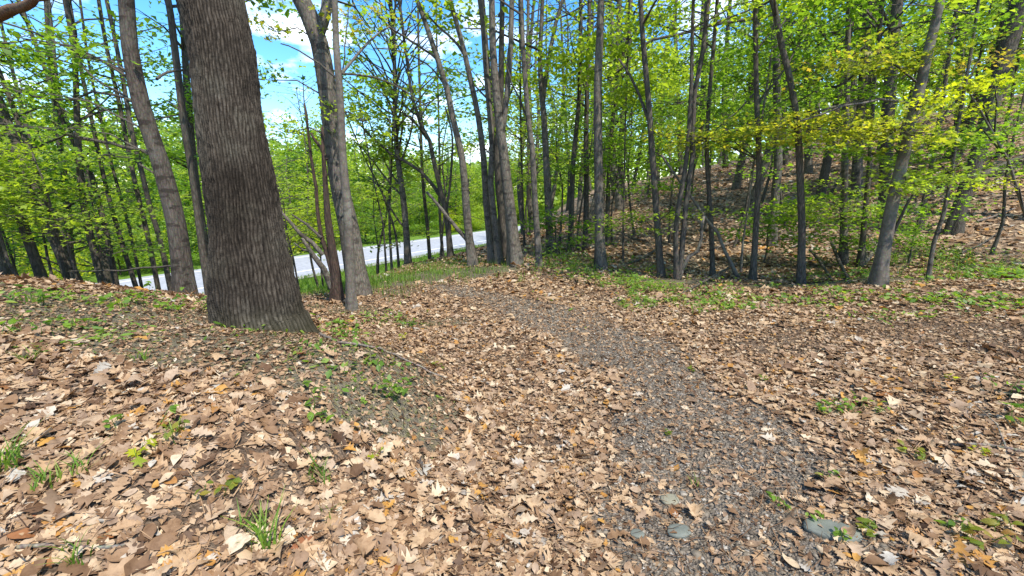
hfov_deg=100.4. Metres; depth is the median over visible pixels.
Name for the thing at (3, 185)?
sapling
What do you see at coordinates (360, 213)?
roadside shrub
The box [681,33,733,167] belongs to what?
woodland tree
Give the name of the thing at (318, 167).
roadside tree
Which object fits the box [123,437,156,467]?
seedling
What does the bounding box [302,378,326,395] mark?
seedling
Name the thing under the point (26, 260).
woodland tree
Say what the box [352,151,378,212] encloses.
roadside tree
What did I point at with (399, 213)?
roadside shrub
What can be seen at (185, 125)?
maple tree
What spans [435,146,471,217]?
roadside tree
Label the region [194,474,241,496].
seedling
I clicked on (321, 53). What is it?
beech tree
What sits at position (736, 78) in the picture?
sapling
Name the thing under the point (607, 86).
woodland tree
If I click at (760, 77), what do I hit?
woodland tree
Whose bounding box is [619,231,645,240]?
fallen branch
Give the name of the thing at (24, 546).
fallen stick
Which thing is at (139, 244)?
sapling
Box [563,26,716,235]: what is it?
sapling
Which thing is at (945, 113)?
sapling
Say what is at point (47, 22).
woodland tree
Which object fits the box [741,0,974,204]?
woodland tree
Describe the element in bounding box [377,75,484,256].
maple tree
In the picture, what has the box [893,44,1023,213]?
sapling
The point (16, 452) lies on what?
grass tuft
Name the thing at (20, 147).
sapling
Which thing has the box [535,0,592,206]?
woodland tree
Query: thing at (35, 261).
maple tree
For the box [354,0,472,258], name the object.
maple tree
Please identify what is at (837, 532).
seedling
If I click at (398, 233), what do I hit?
sapling
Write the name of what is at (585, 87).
maple tree
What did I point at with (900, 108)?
woodland tree
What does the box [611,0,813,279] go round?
maple tree
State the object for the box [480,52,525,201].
woodland tree
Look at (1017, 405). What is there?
seedling
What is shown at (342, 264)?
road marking
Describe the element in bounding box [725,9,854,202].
sapling
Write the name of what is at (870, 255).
fallen branch
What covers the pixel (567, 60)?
maple tree
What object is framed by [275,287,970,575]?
gravel
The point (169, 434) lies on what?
seedling
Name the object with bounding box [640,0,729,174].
woodland tree
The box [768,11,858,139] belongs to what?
woodland tree
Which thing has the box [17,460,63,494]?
grass tuft
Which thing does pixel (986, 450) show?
seedling
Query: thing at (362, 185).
woodland tree
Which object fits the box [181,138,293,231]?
roadside tree
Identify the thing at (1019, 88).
distant woodland
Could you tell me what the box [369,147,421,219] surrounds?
roadside tree
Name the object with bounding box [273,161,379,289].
sapling
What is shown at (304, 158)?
roadside tree
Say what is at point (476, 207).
roadside shrub
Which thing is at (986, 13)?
woodland tree
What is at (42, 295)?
seedling
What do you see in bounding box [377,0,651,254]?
maple tree
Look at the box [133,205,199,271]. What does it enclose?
roadside shrub
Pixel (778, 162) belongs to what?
maple tree
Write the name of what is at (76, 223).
sapling
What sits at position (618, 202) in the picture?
woodland tree
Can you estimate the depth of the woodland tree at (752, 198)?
12.24 m
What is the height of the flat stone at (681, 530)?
0.015 m
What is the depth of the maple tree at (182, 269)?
5.31 m
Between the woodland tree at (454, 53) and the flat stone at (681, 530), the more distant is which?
the woodland tree at (454, 53)
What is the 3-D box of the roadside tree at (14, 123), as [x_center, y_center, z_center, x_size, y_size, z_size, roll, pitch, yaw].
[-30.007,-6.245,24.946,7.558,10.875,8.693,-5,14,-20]
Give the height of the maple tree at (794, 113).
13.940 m
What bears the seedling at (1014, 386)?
on the ground at (390, 409)
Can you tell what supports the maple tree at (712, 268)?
on the ground at (390, 409)
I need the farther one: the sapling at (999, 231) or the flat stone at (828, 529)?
the sapling at (999, 231)
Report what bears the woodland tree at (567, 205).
on the ground at (390, 409)
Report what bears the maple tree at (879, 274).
on the ground at (390, 409)
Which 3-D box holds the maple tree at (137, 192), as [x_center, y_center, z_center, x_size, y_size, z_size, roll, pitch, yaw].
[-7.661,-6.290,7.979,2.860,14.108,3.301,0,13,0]
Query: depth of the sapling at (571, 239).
9.91 m
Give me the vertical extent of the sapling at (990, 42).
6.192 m
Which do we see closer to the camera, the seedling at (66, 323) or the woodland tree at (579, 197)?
the seedling at (66, 323)
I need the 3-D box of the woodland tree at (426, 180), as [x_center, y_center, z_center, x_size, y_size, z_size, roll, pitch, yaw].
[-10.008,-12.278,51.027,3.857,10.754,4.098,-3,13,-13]
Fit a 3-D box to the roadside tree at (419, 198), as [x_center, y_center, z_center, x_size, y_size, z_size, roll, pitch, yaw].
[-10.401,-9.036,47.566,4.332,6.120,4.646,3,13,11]
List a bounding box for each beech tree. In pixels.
[248,0,416,295]
[280,0,427,310]
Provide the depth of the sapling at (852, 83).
17.31 m
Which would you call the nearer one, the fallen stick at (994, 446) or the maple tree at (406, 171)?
the fallen stick at (994, 446)
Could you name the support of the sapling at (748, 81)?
on the ground at (390, 409)
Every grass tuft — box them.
[0,415,47,471]
[6,348,40,362]
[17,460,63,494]
[34,525,110,565]
[54,438,109,475]
[110,346,154,360]
[162,416,182,432]
[221,486,297,550]
[230,497,271,531]
[301,444,331,484]
[320,501,348,523]
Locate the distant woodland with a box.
[4,20,1023,219]
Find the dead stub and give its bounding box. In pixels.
[554,221,557,254]
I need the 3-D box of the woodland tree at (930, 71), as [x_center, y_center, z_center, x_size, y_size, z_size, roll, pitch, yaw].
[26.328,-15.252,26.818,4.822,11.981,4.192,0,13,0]
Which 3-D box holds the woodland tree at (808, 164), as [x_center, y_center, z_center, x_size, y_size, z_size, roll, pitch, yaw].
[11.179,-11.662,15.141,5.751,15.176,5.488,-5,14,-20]
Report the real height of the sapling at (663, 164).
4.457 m
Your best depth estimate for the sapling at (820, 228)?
8.93 m
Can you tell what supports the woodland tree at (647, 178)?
on the ground at (390, 409)
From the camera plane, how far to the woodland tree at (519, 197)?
23.93 m
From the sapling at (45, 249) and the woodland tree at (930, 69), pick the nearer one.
the sapling at (45, 249)
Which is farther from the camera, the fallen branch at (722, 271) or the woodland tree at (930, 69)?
the woodland tree at (930, 69)
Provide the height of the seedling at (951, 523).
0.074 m
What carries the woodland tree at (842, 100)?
on the ground at (390, 409)
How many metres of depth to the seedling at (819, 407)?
3.05 m
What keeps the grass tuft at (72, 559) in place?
on the ground at (390, 409)
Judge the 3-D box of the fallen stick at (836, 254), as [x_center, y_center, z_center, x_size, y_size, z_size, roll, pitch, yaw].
[6.192,-0.577,8.067,0.092,0.257,3.606,8,15,31]
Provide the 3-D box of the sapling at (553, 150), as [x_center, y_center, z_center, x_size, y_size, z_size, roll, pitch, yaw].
[1.336,-3.568,12.146,3.997,4.855,3.542,-6,14,-24]
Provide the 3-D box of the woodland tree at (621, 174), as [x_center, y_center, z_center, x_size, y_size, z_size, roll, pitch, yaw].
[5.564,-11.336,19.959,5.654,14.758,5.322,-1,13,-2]
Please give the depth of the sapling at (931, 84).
11.54 m
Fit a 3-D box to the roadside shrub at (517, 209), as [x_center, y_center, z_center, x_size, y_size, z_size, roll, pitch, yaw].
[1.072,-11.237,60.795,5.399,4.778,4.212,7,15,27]
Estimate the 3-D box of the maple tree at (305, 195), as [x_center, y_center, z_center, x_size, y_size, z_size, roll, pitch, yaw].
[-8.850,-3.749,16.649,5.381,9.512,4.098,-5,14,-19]
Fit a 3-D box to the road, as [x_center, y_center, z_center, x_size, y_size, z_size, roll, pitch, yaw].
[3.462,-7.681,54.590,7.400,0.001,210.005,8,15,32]
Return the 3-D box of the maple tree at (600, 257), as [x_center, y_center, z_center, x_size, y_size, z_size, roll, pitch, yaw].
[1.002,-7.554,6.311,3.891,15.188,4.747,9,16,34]
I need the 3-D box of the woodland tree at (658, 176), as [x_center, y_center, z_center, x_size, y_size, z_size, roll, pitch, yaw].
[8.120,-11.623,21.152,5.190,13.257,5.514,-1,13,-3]
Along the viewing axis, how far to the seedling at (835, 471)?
2.40 m
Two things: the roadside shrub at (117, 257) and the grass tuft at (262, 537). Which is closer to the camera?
the grass tuft at (262, 537)
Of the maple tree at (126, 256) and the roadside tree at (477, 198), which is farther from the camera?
the roadside tree at (477, 198)
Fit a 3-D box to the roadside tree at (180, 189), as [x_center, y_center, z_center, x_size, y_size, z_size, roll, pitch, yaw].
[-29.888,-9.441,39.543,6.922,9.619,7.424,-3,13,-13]
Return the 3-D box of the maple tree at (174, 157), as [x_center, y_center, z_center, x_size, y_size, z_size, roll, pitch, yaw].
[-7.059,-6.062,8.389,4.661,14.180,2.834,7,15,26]
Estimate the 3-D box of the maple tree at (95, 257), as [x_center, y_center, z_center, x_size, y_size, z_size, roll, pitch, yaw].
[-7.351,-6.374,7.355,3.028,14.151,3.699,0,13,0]
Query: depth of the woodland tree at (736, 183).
15.21 m
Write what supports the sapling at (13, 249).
on the ground at (390, 409)
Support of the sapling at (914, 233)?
on the ground at (390, 409)
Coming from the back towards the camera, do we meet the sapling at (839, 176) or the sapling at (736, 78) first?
the sapling at (839, 176)
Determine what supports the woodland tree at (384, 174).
on the ground at (390, 409)
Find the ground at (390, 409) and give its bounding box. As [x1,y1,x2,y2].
[0,93,1023,575]
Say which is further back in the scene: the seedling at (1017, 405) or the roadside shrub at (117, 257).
the roadside shrub at (117, 257)
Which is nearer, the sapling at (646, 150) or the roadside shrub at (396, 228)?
the sapling at (646, 150)
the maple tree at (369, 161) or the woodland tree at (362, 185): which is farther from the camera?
the woodland tree at (362, 185)
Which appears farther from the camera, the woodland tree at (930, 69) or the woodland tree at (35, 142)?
the woodland tree at (930, 69)
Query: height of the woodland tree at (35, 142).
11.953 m
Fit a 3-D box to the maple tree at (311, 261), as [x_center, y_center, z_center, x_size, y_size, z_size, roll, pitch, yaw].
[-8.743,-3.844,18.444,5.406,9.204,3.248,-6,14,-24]
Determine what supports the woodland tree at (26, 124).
on the ground at (390, 409)
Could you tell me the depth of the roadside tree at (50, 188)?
23.66 m
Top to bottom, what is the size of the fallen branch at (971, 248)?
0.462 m
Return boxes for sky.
[0,0,1022,187]
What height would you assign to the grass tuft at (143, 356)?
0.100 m
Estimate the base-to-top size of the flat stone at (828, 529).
0.024 m
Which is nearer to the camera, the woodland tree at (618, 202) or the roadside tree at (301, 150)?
the woodland tree at (618, 202)
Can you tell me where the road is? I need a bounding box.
[97,226,520,292]
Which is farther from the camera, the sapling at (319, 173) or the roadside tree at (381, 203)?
the roadside tree at (381, 203)
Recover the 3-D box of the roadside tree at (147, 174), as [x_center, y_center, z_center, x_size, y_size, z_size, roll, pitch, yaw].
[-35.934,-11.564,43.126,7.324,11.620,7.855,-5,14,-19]
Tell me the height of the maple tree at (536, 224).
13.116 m
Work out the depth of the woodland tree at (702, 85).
18.31 m
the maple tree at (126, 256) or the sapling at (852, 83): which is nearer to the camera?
the maple tree at (126, 256)
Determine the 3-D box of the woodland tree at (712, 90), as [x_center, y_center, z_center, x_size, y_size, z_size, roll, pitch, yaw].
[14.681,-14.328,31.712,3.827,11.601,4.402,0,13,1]
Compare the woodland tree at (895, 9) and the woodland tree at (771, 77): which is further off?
the woodland tree at (771, 77)
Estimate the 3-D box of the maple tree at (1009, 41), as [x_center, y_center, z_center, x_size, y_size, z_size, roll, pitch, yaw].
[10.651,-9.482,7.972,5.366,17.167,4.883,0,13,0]
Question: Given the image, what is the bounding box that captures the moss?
[0,266,995,458]
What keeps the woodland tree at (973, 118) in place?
on the ground at (390, 409)
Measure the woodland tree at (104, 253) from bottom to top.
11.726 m
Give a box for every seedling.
[0,310,61,336]
[26,286,65,305]
[46,313,99,329]
[103,404,178,428]
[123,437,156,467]
[129,281,203,310]
[153,419,189,443]
[175,287,206,307]
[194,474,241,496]
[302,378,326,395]
[305,395,333,422]
[332,327,361,338]
[367,447,383,459]
[378,379,406,403]
[401,318,417,326]
[766,491,790,508]
[805,510,851,540]
[814,469,839,477]
[815,399,859,414]
[833,391,890,411]
[855,517,877,536]
[896,439,926,459]
[933,515,967,528]
[959,512,1023,549]
[968,445,991,455]
[983,373,1023,396]
[998,401,1023,426]
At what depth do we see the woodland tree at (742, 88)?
30.40 m
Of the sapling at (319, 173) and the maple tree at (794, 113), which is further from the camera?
the sapling at (319, 173)
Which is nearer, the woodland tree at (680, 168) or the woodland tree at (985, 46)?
the woodland tree at (985, 46)
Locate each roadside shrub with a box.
[8,253,30,271]
[9,225,94,279]
[74,200,169,274]
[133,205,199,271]
[283,207,321,252]
[323,213,339,244]
[353,194,388,243]
[376,210,402,239]
[393,201,421,233]
[411,189,442,233]
[437,210,461,231]
[452,195,483,230]
[472,204,484,228]
[514,194,527,223]
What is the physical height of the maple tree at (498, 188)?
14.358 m
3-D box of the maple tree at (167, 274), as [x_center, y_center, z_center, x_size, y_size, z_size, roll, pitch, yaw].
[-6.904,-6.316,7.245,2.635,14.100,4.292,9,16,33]
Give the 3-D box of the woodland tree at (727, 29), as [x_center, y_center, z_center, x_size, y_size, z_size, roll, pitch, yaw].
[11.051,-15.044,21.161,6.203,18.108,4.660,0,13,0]
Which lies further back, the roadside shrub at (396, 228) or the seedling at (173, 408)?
the roadside shrub at (396, 228)
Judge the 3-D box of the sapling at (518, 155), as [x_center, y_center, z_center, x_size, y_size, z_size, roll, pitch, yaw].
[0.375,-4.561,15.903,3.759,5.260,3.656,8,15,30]
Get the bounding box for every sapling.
[0,104,128,275]
[0,118,102,223]
[0,135,168,274]
[0,137,192,280]
[0,142,206,283]
[0,165,112,271]
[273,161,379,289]
[280,150,381,286]
[305,165,441,273]
[471,70,636,244]
[474,88,568,236]
[518,205,628,253]
[519,100,673,251]
[552,83,688,245]
[554,52,639,211]
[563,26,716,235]
[566,0,682,260]
[617,47,751,242]
[618,32,700,194]
[653,7,761,194]
[660,23,759,231]
[682,8,860,247]
[686,25,889,272]
[708,196,827,262]
[712,13,866,228]
[713,0,789,152]
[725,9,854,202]
[747,182,879,250]
[799,0,963,198]
[825,6,921,113]
[838,0,999,166]
[849,183,1001,263]
[881,0,1023,187]
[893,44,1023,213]
[924,7,994,122]
[940,64,1023,254]
[951,15,1023,63]
[958,0,1023,159]
[978,115,1023,175]
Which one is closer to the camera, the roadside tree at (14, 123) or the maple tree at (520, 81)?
the maple tree at (520, 81)
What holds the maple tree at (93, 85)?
on the ground at (390, 409)
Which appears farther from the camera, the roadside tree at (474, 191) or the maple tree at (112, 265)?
the roadside tree at (474, 191)
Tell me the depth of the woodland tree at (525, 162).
27.20 m
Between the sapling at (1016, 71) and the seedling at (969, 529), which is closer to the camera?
the seedling at (969, 529)
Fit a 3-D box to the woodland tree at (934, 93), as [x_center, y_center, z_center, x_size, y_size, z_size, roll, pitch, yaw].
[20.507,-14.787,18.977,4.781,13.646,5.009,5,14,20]
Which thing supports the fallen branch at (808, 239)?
on the ground at (390, 409)
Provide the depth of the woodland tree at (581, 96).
24.90 m
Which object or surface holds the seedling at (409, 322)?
on the ground at (390, 409)
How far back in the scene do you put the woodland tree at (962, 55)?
15.36 m
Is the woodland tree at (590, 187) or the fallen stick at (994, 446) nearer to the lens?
the fallen stick at (994, 446)
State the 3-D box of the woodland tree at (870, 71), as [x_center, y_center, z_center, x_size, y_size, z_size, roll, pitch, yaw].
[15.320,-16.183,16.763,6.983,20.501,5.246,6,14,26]
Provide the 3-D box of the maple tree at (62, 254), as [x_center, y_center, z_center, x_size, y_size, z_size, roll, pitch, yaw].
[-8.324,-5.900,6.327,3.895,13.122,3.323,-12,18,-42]
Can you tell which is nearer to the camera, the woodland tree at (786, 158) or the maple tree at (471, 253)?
the maple tree at (471, 253)
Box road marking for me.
[124,232,485,288]
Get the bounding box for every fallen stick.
[8,543,124,548]
[809,249,832,279]
[830,241,848,279]
[950,404,1023,452]
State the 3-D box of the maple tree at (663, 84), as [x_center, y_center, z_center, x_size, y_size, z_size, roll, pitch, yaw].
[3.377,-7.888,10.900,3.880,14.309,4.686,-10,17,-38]
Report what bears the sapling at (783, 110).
on the ground at (390, 409)
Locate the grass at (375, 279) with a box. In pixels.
[203,187,593,301]
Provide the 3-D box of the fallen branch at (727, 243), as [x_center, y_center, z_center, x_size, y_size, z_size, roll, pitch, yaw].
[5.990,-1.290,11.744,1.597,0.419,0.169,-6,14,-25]
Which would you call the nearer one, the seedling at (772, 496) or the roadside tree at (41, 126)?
the seedling at (772, 496)
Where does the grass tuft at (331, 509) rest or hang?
on the ground at (390, 409)
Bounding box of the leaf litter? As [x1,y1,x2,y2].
[0,96,1023,575]
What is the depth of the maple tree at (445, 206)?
11.44 m
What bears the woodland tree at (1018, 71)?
on the ground at (390, 409)
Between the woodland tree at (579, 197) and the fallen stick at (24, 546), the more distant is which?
the woodland tree at (579, 197)
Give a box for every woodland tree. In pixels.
[0,0,152,280]
[0,0,177,266]
[0,0,194,284]
[0,12,92,160]
[0,23,161,276]
[6,113,56,272]
[276,156,305,239]
[305,113,347,205]
[347,130,379,240]
[374,122,399,221]
[410,0,562,233]
[415,139,437,211]
[443,150,460,230]
[459,0,584,232]
[466,147,480,213]
[474,0,589,234]
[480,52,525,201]
[504,0,579,190]
[509,39,557,196]
[514,0,572,208]
[522,0,590,210]
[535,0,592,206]
[546,0,732,222]
[547,0,608,136]
[547,1,676,210]
[549,0,627,214]
[549,2,607,213]
[551,0,680,196]
[573,57,606,190]
[575,0,681,200]
[616,0,729,181]
[626,0,683,185]
[639,1,768,184]
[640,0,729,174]
[642,2,679,180]
[651,0,745,159]
[656,35,689,175]
[677,0,769,168]
[679,0,838,189]
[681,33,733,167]
[684,13,745,139]
[708,0,838,164]
[710,5,766,163]
[715,1,906,218]
[728,0,770,136]
[733,4,817,152]
[734,0,1012,221]
[740,0,878,173]
[740,5,834,122]
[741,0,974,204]
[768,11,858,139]
[800,0,926,127]
[811,1,951,138]
[813,61,881,132]
[815,0,966,154]
[815,1,908,116]
[861,0,1000,161]
[875,10,951,119]
[883,0,986,104]
[895,1,954,114]
[896,1,970,112]
[901,1,993,127]
[903,0,987,113]
[922,7,1023,83]
[938,1,1023,69]
[941,27,1023,96]
[971,43,1023,89]
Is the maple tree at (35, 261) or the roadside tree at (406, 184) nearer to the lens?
the maple tree at (35, 261)
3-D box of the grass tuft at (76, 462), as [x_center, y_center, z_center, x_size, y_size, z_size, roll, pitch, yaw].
[-1.758,0.720,1.768,0.166,0.110,0.176,11,17,40]
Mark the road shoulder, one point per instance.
(317, 274)
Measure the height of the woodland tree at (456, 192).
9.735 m
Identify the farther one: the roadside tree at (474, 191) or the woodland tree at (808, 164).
the roadside tree at (474, 191)
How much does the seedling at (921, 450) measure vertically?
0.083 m
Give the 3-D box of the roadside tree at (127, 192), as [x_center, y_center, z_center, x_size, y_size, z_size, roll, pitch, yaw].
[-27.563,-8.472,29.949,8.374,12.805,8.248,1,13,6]
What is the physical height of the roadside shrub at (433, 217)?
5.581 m
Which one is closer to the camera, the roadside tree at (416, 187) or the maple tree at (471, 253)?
the maple tree at (471, 253)
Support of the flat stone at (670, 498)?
on the gravel
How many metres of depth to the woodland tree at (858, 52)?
21.17 m
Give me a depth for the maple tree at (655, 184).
7.36 m
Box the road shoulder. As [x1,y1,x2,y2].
[298,244,483,278]
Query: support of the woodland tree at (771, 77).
on the ground at (390, 409)
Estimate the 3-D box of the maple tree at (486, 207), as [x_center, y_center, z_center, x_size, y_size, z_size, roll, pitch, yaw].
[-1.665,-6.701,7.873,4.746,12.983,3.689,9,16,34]
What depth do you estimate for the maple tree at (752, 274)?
6.95 m
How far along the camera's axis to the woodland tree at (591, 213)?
15.30 m
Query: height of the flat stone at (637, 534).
0.011 m
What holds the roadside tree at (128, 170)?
on the ground at (390, 409)
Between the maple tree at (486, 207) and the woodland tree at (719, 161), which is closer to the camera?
the maple tree at (486, 207)
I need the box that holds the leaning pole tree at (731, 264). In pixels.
[660,154,739,277]
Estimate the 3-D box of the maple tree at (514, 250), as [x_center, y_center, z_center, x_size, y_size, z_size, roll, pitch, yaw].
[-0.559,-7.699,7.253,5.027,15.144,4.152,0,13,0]
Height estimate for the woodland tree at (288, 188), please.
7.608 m
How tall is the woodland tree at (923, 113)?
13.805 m
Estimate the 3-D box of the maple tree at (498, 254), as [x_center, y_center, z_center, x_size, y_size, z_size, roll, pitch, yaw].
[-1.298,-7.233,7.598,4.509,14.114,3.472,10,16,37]
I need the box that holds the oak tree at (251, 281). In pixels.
[175,0,319,333]
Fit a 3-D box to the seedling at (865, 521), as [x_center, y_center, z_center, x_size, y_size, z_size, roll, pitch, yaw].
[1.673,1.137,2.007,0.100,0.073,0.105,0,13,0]
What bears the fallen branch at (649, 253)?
on the ground at (390, 409)
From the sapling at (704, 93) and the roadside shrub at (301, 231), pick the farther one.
the roadside shrub at (301, 231)
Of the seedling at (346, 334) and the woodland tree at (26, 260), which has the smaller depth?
the seedling at (346, 334)
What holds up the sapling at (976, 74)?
on the ground at (390, 409)
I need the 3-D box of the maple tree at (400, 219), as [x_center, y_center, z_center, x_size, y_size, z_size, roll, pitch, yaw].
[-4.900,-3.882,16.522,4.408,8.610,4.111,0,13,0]
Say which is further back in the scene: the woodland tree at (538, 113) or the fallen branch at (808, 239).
the woodland tree at (538, 113)
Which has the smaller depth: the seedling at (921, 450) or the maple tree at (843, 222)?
the seedling at (921, 450)
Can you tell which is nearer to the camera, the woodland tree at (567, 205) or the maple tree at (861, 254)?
the maple tree at (861, 254)
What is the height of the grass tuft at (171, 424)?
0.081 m
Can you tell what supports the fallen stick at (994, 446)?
on the ground at (390, 409)
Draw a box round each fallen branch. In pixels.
[318,332,443,376]
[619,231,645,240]
[624,245,662,264]
[678,263,736,295]
[715,234,749,247]
[790,229,828,248]
[863,244,876,266]
[961,228,1003,253]
[976,207,1014,221]
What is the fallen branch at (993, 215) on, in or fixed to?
on the ground at (390, 409)
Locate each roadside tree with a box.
[0,65,100,219]
[0,102,125,262]
[0,104,78,266]
[54,72,193,251]
[75,114,164,234]
[120,114,189,228]
[122,115,207,252]
[147,45,286,232]
[147,134,199,222]
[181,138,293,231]
[268,74,354,232]
[270,130,311,207]
[280,117,363,214]
[282,119,357,215]
[302,148,367,243]
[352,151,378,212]
[354,164,409,229]
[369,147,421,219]
[393,173,418,204]
[405,149,443,219]
[407,182,436,231]
[425,130,479,224]
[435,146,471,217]
[449,125,481,221]
[470,143,496,221]
[494,145,525,216]
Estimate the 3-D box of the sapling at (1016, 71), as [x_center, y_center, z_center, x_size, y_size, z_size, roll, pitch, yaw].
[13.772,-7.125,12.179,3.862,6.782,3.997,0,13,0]
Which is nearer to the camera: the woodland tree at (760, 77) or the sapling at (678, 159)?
the sapling at (678, 159)
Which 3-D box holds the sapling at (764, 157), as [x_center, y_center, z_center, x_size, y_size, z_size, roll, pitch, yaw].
[6.431,-3.548,10.835,4.078,5.222,3.579,-8,15,-31]
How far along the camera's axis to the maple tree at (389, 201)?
12.75 m
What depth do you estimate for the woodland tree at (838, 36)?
14.84 m
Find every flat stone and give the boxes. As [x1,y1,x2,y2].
[630,529,644,538]
[660,493,678,505]
[667,524,690,538]
[803,518,866,543]
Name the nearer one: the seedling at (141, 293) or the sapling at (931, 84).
the seedling at (141, 293)
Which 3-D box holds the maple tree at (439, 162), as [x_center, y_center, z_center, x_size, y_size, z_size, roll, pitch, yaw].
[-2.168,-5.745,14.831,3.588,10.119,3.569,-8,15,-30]
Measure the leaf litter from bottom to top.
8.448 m
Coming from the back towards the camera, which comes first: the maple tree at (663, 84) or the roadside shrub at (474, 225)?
the roadside shrub at (474, 225)
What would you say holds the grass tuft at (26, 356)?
on the ground at (390, 409)
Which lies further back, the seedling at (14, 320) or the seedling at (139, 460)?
the seedling at (14, 320)
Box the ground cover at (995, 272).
[0,228,1023,416]
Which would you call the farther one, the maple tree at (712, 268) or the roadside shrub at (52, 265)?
the roadside shrub at (52, 265)
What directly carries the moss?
on the ground at (390, 409)
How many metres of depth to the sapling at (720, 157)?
12.56 m
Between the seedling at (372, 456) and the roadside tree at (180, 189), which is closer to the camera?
the seedling at (372, 456)
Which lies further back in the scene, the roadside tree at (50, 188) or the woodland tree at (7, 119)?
the roadside tree at (50, 188)
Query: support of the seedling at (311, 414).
on the ground at (390, 409)
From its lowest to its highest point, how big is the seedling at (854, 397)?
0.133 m
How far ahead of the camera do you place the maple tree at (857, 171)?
12.81 m
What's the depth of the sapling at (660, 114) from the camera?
19.39 m
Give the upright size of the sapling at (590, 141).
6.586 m
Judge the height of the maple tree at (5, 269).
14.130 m
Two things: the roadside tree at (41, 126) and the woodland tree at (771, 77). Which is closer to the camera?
the woodland tree at (771, 77)
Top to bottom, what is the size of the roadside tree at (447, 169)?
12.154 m
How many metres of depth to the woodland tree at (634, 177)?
26.77 m
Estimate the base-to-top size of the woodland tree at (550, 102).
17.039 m
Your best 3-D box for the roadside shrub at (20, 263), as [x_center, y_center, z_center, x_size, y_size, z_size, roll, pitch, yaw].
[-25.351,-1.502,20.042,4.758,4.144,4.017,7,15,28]
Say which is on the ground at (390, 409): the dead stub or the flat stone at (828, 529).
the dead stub
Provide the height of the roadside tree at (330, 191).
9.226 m
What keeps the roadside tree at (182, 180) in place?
on the ground at (390, 409)
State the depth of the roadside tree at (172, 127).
31.39 m
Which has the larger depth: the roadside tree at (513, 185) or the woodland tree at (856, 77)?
the roadside tree at (513, 185)
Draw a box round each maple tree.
[0,0,137,286]
[0,0,173,284]
[0,0,198,293]
[0,0,278,290]
[0,15,153,279]
[0,38,47,277]
[0,55,12,274]
[10,0,180,287]
[62,0,190,282]
[93,0,266,252]
[97,0,194,290]
[140,58,302,248]
[165,0,318,294]
[261,83,359,286]
[262,110,359,269]
[298,0,449,263]
[317,70,429,267]
[326,0,477,256]
[344,1,450,270]
[344,89,434,271]
[345,66,434,273]
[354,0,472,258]
[372,0,478,266]
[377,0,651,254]
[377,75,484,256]
[411,0,495,256]
[415,0,542,267]
[425,0,493,263]
[464,0,578,246]
[467,0,534,258]
[478,0,504,264]
[489,0,523,266]
[514,0,644,249]
[518,0,709,252]
[585,0,834,275]
[587,0,749,277]
[593,0,607,270]
[603,4,820,246]
[605,0,707,245]
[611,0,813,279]
[630,0,839,279]
[702,0,923,283]
[729,0,1023,279]
[734,0,1015,265]
[782,0,1023,286]
[797,0,927,267]
[842,1,903,198]
[852,0,1022,232]
[942,0,1023,235]
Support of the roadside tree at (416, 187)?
on the ground at (390, 409)
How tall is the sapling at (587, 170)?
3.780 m
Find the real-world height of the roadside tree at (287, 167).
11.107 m
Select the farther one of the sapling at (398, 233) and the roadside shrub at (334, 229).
the roadside shrub at (334, 229)
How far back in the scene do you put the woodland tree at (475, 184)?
59.68 m
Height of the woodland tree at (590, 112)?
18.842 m
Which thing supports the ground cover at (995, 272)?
on the ground at (390, 409)
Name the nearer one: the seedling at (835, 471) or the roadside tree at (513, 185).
the seedling at (835, 471)
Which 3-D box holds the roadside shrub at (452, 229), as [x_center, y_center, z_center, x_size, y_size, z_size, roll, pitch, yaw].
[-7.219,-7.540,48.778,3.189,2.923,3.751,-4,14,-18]
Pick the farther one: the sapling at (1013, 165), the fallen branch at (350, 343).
the sapling at (1013, 165)
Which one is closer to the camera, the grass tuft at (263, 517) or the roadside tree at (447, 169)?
the grass tuft at (263, 517)
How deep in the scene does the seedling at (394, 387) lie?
2.81 m
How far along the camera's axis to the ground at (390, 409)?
3.11 m
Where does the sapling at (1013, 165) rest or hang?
on the ground at (390, 409)
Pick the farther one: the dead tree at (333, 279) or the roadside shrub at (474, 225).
the roadside shrub at (474, 225)
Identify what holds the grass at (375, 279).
on the ground at (390, 409)
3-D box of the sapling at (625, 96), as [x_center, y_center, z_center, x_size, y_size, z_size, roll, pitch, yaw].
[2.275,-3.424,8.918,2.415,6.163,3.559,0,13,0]
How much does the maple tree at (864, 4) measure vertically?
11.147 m
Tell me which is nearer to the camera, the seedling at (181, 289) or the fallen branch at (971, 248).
the seedling at (181, 289)
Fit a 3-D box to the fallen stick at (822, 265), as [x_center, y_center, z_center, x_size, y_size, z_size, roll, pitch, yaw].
[5.851,-0.468,8.064,0.139,0.168,3.218,7,15,28]
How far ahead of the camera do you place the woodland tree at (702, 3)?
25.12 m
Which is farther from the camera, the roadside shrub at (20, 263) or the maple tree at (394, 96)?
the roadside shrub at (20, 263)
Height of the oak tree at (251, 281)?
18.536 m
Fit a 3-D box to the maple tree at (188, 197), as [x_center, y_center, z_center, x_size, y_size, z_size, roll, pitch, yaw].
[-8.954,-2.632,13.442,4.581,7.684,4.179,-9,16,-35]
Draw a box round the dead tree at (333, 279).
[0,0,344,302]
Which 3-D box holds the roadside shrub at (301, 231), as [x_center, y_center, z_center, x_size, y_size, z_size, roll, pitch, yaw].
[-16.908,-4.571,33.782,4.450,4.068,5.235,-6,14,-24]
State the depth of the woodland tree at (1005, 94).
22.68 m
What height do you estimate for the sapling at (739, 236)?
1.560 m
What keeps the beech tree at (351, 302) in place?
on the ground at (390, 409)
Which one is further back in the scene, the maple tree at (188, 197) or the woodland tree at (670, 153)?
the woodland tree at (670, 153)
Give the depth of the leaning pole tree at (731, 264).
7.51 m
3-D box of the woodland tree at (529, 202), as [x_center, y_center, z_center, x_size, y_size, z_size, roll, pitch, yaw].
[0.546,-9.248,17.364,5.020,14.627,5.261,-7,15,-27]
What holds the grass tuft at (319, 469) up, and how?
on the ground at (390, 409)

